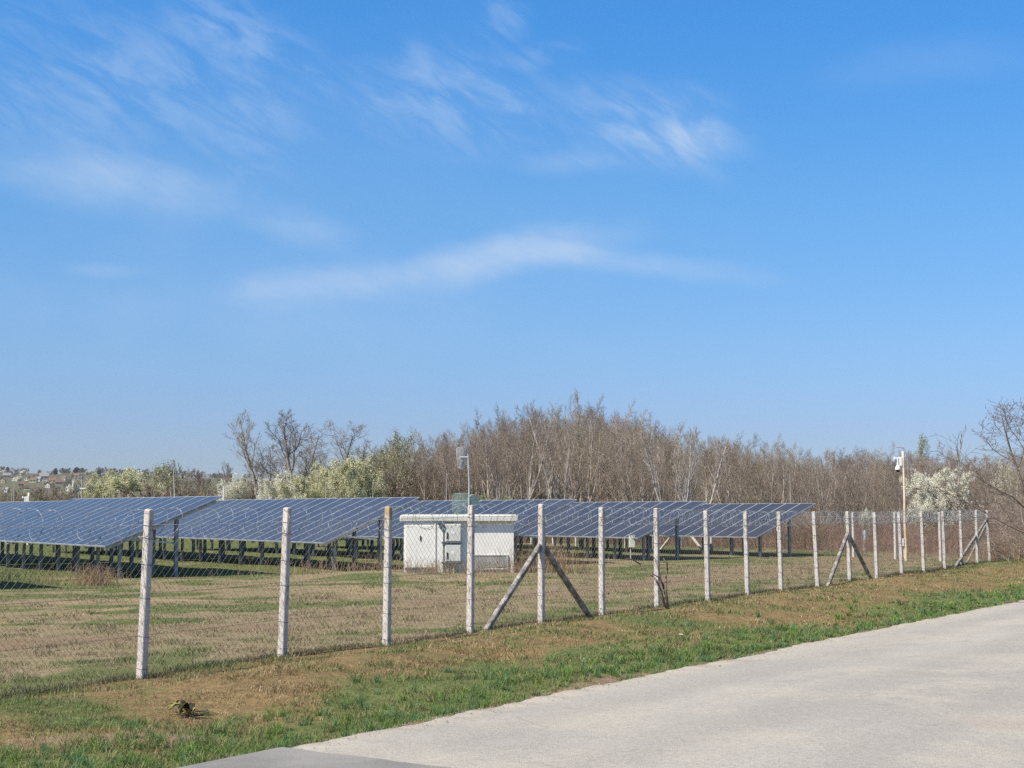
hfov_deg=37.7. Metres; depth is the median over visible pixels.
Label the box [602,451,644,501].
bare tree
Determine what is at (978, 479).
bare tree
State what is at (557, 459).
bare tree
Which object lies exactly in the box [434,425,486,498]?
bare tree
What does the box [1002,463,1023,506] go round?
bare tree
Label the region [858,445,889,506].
bare tree
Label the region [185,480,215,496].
bare bush
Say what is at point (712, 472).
bare tree
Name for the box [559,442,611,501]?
bare tree
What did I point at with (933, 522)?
bare bush
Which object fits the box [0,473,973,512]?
hill
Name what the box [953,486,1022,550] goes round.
bare bush
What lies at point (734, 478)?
bare tree
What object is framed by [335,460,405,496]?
bare bush
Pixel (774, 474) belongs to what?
bare tree
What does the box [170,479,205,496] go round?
bare bush
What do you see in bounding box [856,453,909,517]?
bare tree
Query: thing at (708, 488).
bare tree
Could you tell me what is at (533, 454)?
bare tree
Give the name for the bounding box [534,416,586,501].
bare tree
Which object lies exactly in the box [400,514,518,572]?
transformer kiosk
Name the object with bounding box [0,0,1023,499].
sky
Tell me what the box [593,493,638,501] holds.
bare bush
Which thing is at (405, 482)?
bare tree
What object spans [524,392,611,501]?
bare tree
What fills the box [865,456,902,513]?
bare tree
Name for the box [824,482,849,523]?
bare tree
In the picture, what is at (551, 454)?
bare tree
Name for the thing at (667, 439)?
bare tree
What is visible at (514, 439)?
bare tree
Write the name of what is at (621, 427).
bare tree
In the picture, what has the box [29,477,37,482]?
cottage
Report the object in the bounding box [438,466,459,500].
bare tree
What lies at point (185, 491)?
bare bush
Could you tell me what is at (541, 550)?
chain link fence
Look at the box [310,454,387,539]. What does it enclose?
blossom bush
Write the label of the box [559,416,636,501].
bare tree
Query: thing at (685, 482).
bare tree
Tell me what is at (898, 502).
bare tree
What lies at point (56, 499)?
bare bush
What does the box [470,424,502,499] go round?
bare tree
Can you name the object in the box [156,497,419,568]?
solar table
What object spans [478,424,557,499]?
bare tree
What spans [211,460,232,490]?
bare tree
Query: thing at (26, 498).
camera pole
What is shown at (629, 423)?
bare tree
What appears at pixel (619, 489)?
bare tree
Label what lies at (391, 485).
bare bush
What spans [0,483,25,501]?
bare bush
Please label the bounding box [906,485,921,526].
bare tree
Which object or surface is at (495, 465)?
bare tree
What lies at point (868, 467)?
bare tree
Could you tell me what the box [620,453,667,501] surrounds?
bare tree
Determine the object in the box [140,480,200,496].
bare bush
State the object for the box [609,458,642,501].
bare tree
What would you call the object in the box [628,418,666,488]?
bare tree
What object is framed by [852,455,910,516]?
bare tree
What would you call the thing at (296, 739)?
grass tufts
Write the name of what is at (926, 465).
bare tree
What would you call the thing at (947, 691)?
road
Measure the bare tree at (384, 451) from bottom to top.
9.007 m
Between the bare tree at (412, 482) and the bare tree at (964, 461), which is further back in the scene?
the bare tree at (412, 482)
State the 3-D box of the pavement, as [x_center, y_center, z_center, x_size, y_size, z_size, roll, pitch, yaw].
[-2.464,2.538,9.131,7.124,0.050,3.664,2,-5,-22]
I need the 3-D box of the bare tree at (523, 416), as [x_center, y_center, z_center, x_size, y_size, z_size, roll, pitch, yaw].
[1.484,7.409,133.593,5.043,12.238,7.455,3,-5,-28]
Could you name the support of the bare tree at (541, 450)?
on the ground at (124, 706)
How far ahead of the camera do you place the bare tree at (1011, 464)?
113.92 m
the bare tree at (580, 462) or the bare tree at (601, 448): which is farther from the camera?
the bare tree at (601, 448)
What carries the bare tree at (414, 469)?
on the ground at (124, 706)
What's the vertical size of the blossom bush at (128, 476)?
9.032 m
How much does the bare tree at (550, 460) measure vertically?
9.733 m
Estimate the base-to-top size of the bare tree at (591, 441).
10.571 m
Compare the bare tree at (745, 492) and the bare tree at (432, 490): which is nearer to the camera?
the bare tree at (745, 492)
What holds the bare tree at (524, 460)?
on the ground at (124, 706)
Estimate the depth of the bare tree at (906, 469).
114.47 m
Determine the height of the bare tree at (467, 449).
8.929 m
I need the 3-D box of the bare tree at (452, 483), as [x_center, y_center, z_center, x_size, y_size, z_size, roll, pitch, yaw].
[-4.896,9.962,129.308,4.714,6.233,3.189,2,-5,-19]
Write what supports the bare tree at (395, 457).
on the ground at (124, 706)
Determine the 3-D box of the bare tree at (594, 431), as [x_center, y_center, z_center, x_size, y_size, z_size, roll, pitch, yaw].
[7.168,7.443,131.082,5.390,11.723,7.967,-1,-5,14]
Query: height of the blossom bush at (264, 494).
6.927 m
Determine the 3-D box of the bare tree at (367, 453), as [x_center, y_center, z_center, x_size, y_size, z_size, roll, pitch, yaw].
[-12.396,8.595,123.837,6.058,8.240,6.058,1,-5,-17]
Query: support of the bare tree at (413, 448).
on the ground at (124, 706)
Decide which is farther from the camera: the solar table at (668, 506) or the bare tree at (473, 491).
the bare tree at (473, 491)
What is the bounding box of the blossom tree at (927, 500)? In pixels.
[899,463,982,544]
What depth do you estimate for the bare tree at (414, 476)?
126.70 m
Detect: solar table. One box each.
[0,496,222,577]
[0,501,65,563]
[52,500,226,558]
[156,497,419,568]
[196,539,349,556]
[317,537,403,550]
[336,499,576,561]
[517,501,706,560]
[533,538,583,549]
[579,503,815,556]
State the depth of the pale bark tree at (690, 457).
91.03 m
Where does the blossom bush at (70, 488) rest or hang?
on the ground at (124, 706)
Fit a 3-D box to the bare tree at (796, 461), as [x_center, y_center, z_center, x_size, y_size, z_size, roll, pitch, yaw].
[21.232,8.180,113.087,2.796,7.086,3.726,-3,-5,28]
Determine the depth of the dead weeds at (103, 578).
47.01 m
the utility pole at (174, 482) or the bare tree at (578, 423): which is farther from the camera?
the bare tree at (578, 423)
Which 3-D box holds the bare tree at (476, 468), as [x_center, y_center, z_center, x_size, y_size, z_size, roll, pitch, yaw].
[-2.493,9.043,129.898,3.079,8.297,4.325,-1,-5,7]
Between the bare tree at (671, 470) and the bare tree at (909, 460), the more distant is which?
the bare tree at (671, 470)
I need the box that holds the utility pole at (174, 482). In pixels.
[173,468,174,496]
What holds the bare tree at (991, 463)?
on the ground at (124, 706)
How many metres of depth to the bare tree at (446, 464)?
136.41 m
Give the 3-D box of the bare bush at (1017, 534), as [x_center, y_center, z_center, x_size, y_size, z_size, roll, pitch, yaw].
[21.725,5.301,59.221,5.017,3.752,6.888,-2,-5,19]
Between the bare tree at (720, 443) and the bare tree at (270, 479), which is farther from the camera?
the bare tree at (270, 479)
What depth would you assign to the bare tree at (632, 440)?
130.65 m
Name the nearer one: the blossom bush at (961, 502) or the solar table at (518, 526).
the solar table at (518, 526)
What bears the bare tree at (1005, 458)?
on the ground at (124, 706)
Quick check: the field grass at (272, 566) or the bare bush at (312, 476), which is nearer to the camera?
the field grass at (272, 566)
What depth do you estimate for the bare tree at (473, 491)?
122.72 m
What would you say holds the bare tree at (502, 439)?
on the ground at (124, 706)
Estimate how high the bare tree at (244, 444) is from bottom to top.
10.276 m
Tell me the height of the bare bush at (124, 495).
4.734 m
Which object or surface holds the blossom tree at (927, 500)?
on the ground at (124, 706)
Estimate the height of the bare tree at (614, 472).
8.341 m
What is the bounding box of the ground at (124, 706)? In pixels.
[0,514,1023,767]
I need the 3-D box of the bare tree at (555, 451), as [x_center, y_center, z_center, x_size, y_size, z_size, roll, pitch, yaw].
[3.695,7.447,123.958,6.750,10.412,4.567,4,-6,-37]
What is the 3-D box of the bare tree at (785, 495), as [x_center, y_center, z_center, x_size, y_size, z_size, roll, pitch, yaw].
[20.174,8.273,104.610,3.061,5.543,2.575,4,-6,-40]
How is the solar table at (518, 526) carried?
on the ground at (124, 706)
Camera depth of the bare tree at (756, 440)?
126.22 m
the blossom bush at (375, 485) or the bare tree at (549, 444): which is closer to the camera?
the blossom bush at (375, 485)
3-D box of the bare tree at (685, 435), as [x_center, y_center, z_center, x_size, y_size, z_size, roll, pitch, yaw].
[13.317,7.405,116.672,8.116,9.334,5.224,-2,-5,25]
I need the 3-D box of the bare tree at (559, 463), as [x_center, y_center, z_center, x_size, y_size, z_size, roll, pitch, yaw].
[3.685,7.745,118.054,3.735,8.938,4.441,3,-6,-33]
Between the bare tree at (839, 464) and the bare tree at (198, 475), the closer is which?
the bare tree at (839, 464)
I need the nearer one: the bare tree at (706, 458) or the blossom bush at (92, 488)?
the bare tree at (706, 458)
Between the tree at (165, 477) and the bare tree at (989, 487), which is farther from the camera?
the tree at (165, 477)
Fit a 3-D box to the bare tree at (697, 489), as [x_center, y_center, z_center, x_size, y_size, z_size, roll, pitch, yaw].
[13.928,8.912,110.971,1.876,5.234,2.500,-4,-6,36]
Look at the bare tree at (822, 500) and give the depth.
97.73 m
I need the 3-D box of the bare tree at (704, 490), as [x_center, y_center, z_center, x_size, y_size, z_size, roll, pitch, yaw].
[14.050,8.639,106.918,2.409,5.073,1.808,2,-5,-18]
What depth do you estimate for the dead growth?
23.57 m
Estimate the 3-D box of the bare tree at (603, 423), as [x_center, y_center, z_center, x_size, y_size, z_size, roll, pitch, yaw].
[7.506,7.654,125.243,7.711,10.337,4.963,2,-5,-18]
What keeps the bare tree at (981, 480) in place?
on the ground at (124, 706)
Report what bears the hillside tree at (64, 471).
on the hill
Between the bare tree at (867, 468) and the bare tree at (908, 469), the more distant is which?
the bare tree at (867, 468)
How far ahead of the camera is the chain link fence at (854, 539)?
67.12 m
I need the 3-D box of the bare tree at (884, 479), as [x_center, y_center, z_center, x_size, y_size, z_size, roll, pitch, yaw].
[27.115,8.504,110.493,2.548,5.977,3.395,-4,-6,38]
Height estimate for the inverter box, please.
1.051 m
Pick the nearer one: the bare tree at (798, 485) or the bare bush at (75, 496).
the bare tree at (798, 485)
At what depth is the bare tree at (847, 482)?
105.72 m
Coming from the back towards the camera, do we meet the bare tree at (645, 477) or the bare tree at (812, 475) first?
the bare tree at (645, 477)
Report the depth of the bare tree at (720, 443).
115.98 m
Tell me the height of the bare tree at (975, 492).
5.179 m
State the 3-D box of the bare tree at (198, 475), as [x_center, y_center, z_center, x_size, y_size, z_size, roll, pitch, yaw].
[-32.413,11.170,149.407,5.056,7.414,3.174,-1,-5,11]
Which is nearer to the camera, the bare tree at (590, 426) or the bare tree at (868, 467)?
the bare tree at (868, 467)
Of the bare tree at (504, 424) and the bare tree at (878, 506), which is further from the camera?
the bare tree at (504, 424)
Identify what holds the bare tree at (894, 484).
on the ground at (124, 706)
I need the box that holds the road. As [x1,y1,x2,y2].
[294,600,1023,767]
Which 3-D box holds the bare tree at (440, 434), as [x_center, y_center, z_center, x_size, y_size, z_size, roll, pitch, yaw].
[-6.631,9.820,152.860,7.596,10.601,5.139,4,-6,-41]
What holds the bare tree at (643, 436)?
on the ground at (124, 706)
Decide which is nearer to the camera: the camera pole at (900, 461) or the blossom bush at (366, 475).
the camera pole at (900, 461)
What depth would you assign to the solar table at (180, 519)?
65.89 m
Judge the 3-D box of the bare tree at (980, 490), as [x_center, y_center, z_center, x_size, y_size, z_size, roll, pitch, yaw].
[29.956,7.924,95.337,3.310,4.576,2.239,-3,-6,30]
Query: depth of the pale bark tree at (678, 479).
91.78 m
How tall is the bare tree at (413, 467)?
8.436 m
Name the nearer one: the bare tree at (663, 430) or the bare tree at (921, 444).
the bare tree at (921, 444)
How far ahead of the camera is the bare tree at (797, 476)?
121.99 m
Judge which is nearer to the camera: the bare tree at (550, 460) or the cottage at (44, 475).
the bare tree at (550, 460)
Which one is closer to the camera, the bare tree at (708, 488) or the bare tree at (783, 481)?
the bare tree at (783, 481)
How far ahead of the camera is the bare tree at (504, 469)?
122.88 m
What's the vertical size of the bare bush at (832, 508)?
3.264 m
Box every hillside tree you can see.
[4,470,19,475]
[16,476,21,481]
[59,468,70,475]
[68,474,84,480]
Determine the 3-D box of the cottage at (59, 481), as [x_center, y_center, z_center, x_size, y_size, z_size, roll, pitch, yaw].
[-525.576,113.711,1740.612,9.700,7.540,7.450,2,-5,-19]
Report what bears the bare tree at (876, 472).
on the ground at (124, 706)
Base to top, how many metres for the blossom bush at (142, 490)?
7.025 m
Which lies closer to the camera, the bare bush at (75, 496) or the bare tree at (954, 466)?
the bare tree at (954, 466)
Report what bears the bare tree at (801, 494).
on the ground at (124, 706)
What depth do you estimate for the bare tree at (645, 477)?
111.99 m
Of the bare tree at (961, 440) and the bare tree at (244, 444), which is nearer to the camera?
the bare tree at (961, 440)
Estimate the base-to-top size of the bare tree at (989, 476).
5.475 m
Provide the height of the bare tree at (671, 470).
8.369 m
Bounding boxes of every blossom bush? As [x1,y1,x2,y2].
[68,478,79,496]
[77,470,126,498]
[95,465,166,497]
[123,474,167,497]
[215,469,250,500]
[255,467,307,498]
[276,472,345,498]
[293,460,365,539]
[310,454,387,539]
[358,467,386,538]
[465,494,510,499]
[857,509,872,544]
[945,485,968,532]
[989,456,1023,516]
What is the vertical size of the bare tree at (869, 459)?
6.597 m
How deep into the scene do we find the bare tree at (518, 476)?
116.77 m
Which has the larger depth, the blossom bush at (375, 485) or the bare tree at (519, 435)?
the bare tree at (519, 435)
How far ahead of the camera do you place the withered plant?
14.00 m
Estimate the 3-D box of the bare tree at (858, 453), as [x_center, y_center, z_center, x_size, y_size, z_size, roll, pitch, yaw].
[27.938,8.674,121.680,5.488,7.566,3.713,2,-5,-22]
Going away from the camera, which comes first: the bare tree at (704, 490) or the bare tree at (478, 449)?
the bare tree at (704, 490)
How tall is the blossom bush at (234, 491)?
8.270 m
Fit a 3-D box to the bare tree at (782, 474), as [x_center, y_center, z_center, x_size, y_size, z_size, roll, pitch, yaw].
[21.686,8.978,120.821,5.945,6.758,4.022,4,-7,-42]
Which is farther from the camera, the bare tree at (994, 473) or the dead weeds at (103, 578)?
the bare tree at (994, 473)
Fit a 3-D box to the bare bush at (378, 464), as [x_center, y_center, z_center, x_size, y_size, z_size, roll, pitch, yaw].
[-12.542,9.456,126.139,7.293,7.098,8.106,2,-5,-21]
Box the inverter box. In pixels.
[629,535,634,560]
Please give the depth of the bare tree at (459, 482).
122.22 m
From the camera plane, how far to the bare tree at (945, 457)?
121.88 m
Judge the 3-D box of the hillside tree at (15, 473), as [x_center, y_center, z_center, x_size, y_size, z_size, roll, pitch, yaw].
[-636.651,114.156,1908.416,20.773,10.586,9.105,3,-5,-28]
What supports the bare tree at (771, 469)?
on the ground at (124, 706)
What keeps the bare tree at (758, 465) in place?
on the ground at (124, 706)
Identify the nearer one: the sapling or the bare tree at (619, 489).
the sapling
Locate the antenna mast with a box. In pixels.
[452,447,478,513]
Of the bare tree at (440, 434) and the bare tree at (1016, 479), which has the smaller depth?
the bare tree at (1016, 479)
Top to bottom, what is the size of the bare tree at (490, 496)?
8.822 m
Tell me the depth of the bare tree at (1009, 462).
105.35 m
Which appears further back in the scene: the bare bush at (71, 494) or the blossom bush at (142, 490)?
the bare bush at (71, 494)
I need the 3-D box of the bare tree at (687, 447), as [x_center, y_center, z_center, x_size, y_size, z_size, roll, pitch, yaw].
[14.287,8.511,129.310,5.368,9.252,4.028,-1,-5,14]
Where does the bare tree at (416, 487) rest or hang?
on the ground at (124, 706)
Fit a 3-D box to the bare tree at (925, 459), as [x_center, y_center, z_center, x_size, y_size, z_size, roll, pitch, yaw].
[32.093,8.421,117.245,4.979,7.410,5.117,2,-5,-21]
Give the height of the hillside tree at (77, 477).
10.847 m
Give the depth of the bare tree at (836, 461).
127.82 m
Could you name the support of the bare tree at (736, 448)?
on the ground at (124, 706)
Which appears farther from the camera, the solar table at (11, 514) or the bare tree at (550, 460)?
the bare tree at (550, 460)
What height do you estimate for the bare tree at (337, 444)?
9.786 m
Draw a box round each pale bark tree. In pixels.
[638,422,700,500]
[668,436,732,503]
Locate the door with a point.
(429, 534)
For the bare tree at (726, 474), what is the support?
on the ground at (124, 706)
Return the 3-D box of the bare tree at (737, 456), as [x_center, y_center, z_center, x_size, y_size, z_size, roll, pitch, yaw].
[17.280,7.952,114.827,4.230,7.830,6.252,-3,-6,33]
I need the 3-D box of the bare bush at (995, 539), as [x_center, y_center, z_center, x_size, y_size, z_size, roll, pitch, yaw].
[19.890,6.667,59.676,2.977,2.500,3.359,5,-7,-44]
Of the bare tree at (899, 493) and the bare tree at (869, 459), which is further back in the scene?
the bare tree at (869, 459)
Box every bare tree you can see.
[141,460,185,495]
[166,459,211,495]
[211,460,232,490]
[225,409,280,498]
[244,409,326,494]
[253,438,299,489]
[280,420,411,491]
[347,438,398,493]
[357,447,404,496]
[366,439,400,471]
[373,429,425,496]
[384,442,432,500]
[385,460,418,496]
[386,430,451,499]
[392,431,426,490]
[397,462,421,500]
[401,447,441,495]
[404,444,452,500]
[406,436,477,500]
[408,461,442,500]
[409,436,466,498]
[411,420,470,499]
[411,431,455,463]
[412,445,436,500]
[425,450,458,500]
[429,469,445,500]
[433,428,460,457]
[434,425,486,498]
[434,435,495,499]
[436,467,465,500]
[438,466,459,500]
[446,433,490,499]
[446,446,488,498]
[459,421,497,496]
[464,428,503,498]
[465,408,538,498]
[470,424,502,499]
[471,432,509,499]
[471,440,492,498]
[472,402,526,498]
[476,409,544,496]
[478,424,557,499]
[480,409,535,498]
[480,436,529,499]
[484,418,540,499]
[487,437,528,499]
[491,428,548,499]
[495,424,547,499]
[496,421,535,496]
[496,443,526,499]
[505,400,553,499]
[508,409,538,497]
[508,431,544,498]
[512,419,562,499]
[513,407,549,497]
[516,426,559,498]
[518,410,541,499]
[520,411,577,498]
[521,410,585,497]
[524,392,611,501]
[526,404,574,498]
[526,413,587,500]
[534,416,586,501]
[535,415,565,498]
[536,402,570,497]
[538,429,591,498]
[550,407,605,501]
[555,448,585,498]
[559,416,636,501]
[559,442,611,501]
[560,407,587,493]
[560,435,594,498]
[562,394,606,500]
[563,402,608,501]
[564,415,638,501]
[571,409,609,501]
[572,388,585,488]
[573,403,614,498]
[578,398,639,500]
[578,409,638,501]
[579,415,662,501]
[580,437,649,501]
[598,428,644,501]
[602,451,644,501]
[603,406,650,498]
[604,451,636,501]
[608,429,672,501]
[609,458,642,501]
[610,423,640,480]
[612,447,657,501]
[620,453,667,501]
[626,416,659,499]
[627,410,667,499]
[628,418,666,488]
[633,419,718,500]
[633,425,698,501]
[633,465,675,501]
[636,433,701,501]
[637,422,681,499]
[638,420,676,499]
[640,452,674,501]
[655,432,705,485]
[656,451,722,500]
[661,435,686,499]
[666,441,735,502]
[668,437,757,502]
[679,424,760,503]
[689,471,707,503]
[692,436,734,503]
[693,471,718,503]
[695,469,721,503]
[701,438,758,503]
[704,449,765,503]
[716,438,766,503]
[718,440,767,503]
[720,456,748,503]
[721,432,764,489]
[721,449,768,503]
[728,435,776,503]
[733,477,756,503]
[743,432,791,502]
[744,440,789,502]
[744,447,770,501]
[744,459,796,503]
[752,434,809,502]
[752,460,777,502]
[758,454,803,502]
[760,455,782,502]
[761,448,794,502]
[775,457,815,511]
[775,463,815,502]
[777,456,838,513]
[779,447,805,502]
[780,450,837,515]
[781,461,812,502]
[783,484,811,511]
[789,466,823,512]
[803,452,846,510]
[807,478,824,513]
[810,450,864,518]
[810,461,843,507]
[810,480,836,510]
[817,453,869,516]
[821,446,869,507]
[823,456,868,511]
[824,448,861,517]
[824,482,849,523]
[829,460,863,512]
[830,461,858,512]
[834,446,866,521]
[840,451,895,517]
[844,463,879,516]
[846,451,883,507]
[849,447,897,509]
[852,454,893,519]
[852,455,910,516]
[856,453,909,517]
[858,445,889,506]
[861,456,894,510]
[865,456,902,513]
[866,442,907,513]
[869,460,892,504]
[873,451,931,516]
[875,446,931,515]
[880,449,923,508]
[880,475,927,526]
[888,482,906,513]
[894,455,933,514]
[896,450,967,509]
[897,398,1023,535]
[899,445,938,478]
[901,464,949,512]
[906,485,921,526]
[910,433,928,477]
[929,464,949,504]
[931,448,978,490]
[932,441,963,495]
[937,449,976,489]
[939,454,971,501]
[941,458,970,498]
[949,462,984,511]
[951,425,965,482]
[956,462,1003,509]
[959,454,1005,508]
[969,462,996,503]
[972,459,1009,512]
[972,479,990,505]
[980,453,1011,507]
[985,465,1002,510]
[989,451,1022,483]
[991,456,1023,492]
[994,447,1023,508]
[998,456,1023,512]
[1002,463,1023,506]
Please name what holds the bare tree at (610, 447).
on the ground at (124, 706)
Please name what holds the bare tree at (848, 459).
on the ground at (124, 706)
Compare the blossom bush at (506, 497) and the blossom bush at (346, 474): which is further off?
the blossom bush at (346, 474)
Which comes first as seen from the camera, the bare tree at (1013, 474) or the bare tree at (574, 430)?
the bare tree at (1013, 474)
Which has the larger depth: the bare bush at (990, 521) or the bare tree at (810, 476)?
the bare tree at (810, 476)
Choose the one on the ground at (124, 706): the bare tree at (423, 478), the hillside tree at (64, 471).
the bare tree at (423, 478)
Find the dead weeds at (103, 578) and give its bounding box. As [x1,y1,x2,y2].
[0,535,1023,585]
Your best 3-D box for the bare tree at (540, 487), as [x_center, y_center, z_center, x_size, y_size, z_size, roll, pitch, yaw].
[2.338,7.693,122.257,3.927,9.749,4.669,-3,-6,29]
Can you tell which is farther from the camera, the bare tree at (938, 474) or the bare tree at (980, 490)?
the bare tree at (938, 474)
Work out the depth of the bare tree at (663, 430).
128.87 m
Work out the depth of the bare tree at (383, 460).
118.39 m
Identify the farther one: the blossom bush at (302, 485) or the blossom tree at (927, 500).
the blossom bush at (302, 485)
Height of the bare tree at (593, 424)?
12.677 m
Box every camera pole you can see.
[22,489,29,544]
[893,447,907,560]
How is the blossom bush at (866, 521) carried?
on the ground at (124, 706)
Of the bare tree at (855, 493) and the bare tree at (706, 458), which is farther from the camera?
the bare tree at (706, 458)
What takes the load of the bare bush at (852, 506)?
on the ground at (124, 706)
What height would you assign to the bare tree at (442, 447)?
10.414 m
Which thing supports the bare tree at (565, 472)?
on the ground at (124, 706)
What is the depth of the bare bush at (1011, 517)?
61.09 m
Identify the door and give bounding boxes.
[405,525,434,567]
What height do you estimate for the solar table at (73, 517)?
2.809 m
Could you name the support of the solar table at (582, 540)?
on the ground at (124, 706)
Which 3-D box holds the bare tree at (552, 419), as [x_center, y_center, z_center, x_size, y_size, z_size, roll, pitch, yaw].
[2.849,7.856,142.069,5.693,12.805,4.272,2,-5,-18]
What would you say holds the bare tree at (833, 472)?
on the ground at (124, 706)
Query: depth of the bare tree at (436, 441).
133.37 m
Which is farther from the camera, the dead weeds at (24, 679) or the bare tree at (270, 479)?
the bare tree at (270, 479)
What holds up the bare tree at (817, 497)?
on the ground at (124, 706)
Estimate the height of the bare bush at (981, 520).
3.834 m
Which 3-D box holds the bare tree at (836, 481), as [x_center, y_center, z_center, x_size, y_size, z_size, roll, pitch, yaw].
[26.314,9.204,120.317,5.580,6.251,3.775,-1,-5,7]
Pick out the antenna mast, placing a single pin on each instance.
(472, 499)
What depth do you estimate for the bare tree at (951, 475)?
90.01 m
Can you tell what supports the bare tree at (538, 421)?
on the ground at (124, 706)
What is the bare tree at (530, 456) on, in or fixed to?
on the ground at (124, 706)
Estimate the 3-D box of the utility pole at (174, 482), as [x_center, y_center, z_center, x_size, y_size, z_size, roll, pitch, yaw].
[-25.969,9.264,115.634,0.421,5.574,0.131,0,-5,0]
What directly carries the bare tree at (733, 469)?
on the ground at (124, 706)
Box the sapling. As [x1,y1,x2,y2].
[625,554,670,608]
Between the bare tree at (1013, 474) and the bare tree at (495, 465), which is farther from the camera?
the bare tree at (495, 465)
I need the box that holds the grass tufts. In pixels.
[0,582,1023,767]
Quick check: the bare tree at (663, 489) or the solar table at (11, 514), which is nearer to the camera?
the solar table at (11, 514)
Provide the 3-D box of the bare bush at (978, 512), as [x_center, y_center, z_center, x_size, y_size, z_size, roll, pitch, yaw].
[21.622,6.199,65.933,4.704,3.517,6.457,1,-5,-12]
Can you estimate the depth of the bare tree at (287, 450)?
116.12 m
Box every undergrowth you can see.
[546,503,1023,558]
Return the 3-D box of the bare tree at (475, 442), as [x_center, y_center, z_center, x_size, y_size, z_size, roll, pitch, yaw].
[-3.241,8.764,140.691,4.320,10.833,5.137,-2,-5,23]
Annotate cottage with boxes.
[3,472,10,477]
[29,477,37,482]
[39,473,48,478]
[55,479,63,484]
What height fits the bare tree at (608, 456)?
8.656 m
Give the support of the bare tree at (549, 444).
on the ground at (124, 706)
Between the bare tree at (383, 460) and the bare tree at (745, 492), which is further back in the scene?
the bare tree at (383, 460)
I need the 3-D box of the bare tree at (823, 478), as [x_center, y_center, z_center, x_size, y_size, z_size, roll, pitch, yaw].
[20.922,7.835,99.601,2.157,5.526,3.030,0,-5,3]
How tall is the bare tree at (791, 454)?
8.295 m
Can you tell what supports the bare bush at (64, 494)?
on the ground at (124, 706)
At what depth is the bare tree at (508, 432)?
141.67 m
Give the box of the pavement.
[178,747,450,767]
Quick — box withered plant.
[164,700,208,714]
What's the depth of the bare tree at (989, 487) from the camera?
90.16 m
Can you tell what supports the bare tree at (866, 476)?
on the ground at (124, 706)
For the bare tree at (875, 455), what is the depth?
111.31 m
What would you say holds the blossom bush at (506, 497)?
on the ground at (124, 706)
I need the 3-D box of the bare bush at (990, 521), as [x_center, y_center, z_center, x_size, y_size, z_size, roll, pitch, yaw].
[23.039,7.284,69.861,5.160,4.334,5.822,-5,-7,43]
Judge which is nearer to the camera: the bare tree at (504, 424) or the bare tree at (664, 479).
the bare tree at (664, 479)
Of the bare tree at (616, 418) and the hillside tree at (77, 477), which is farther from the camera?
the hillside tree at (77, 477)
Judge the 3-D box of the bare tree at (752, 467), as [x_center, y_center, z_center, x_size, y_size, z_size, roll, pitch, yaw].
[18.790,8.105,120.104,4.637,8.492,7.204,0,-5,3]
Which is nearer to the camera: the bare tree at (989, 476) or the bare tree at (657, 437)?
the bare tree at (989, 476)
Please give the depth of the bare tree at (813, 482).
108.89 m
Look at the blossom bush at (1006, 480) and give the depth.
85.94 m
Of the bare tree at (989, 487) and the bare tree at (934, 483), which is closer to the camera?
the bare tree at (989, 487)
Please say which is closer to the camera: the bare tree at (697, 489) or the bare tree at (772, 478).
the bare tree at (772, 478)
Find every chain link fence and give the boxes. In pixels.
[0,503,992,695]
[530,511,991,560]
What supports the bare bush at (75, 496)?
on the ground at (124, 706)
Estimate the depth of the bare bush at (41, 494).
134.44 m
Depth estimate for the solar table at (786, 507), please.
69.83 m
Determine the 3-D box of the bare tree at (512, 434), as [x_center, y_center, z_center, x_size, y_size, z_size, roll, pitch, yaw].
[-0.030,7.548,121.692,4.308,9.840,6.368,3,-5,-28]
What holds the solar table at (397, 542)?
on the ground at (124, 706)
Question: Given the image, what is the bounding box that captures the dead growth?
[0,556,1022,699]
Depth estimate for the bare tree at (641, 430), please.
135.55 m
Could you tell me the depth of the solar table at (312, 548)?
72.99 m
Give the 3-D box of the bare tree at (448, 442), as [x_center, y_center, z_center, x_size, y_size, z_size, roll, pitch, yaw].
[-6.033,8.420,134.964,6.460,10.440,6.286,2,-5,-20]
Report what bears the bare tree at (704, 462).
on the ground at (124, 706)
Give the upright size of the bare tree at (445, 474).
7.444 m
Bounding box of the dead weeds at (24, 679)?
[14,569,868,694]
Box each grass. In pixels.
[0,539,949,597]
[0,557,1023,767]
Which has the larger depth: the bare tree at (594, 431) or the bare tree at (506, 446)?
the bare tree at (594, 431)
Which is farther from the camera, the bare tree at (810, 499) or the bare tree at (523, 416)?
the bare tree at (523, 416)
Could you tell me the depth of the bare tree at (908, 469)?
95.48 m
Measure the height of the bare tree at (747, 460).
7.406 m
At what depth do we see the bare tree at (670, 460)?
121.39 m
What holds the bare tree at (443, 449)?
on the ground at (124, 706)
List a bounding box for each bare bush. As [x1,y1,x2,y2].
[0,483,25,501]
[22,481,79,500]
[36,481,71,500]
[50,484,70,500]
[50,491,89,500]
[55,484,97,500]
[90,484,155,497]
[115,480,183,497]
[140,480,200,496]
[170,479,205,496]
[182,477,225,495]
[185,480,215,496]
[300,463,366,487]
[318,458,397,495]
[327,454,413,496]
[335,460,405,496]
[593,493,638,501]
[787,493,816,517]
[806,493,851,527]
[831,501,872,524]
[906,490,979,533]
[943,489,998,532]
[952,502,1023,547]
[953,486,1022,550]
[954,497,1023,556]
[958,485,1023,556]
[962,489,1023,560]
[965,522,1023,561]
[996,477,1023,555]

